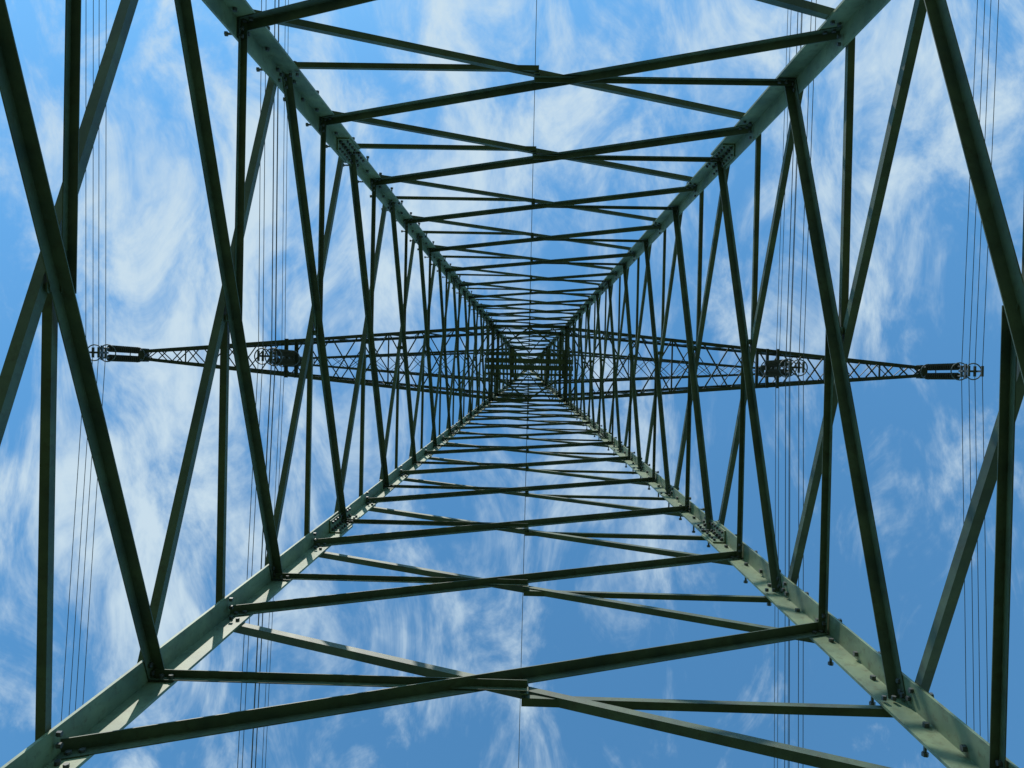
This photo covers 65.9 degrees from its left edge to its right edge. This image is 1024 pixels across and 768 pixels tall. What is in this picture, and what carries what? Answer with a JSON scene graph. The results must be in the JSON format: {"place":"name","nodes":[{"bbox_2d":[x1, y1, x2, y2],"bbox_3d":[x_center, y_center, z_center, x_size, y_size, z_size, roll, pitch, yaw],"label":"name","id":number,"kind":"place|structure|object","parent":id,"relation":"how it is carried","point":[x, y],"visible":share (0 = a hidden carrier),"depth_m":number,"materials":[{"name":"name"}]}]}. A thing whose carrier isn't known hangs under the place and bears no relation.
{"place":"outdoors","nodes":[
{"label":"outdoors","id":0,"kind":"place"},
{"bbox_2d":[0,0,1023,767],"label":"sky","id":1,"kind":"structure","parent":0,"point":[143,182],"materials":[{"name":"blue"}]},
{"bbox_3d":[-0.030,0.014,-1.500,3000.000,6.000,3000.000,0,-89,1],"label":"grassy ground","id":2,"kind":"structure","parent":0,"visible":0},
{"bbox_2d":[0,0,1023,767],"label":"electricity pylon","id":3,"kind":"object","parent":2,"relation":"on","point":[112,710],"visible":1,"depth_m":7.32,"materials":[{"name":"green metal"}]},
{"bbox_2d":[61,0,106,720],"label":"power cable","id":4,"kind":"object","parent":3,"relation":"attached to","point":[86,448],"visible":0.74,"depth_m":24.11,"materials":[{"name":"metal"}]},
{"bbox_2d":[237,0,278,767],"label":"power cable","id":5,"kind":"object","parent":3,"relation":"attached to","point":[261,388],"visible":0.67,"depth_m":23.98,"materials":[{"name":"metal"}]},
{"bbox_2d":[252,0,288,767],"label":"power cable","id":6,"kind":"object","parent":3,"relation":"attached to","point":[280,380],"visible":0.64,"depth_m":31.55,"materials":[{"name":"metal"}]},
{"bbox_2d":[518,0,536,767],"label":"earth wire","id":7,"kind":"object","parent":3,"relation":"attached to","point":[528,371],"visible":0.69,"depth_m":41.55,"materials":[{"name":"metal"}]},
{"bbox_2d":[774,13,801,767],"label":"power cable","id":8,"kind":"object","parent":3,"relation":"attached to","point":[778,415],"visible":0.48,"depth_m":31.07,"materials":[{"name":"metal"}]},
{"bbox_2d":[784,0,816,767],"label":"power cable","id":9,"kind":"object","parent":3,"relation":"attached to","point":[798,413],"visible":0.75,"depth_m":23.69,"materials":[{"name":"metal"}]},
{"bbox_2d":[961,0,998,735],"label":"power cable","id":10,"kind":"object","parent":3,"relation":"attached to","point":[974,377],"visible":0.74,"depth_m":23.60,"materials":[{"name":"metal"}]}
]}

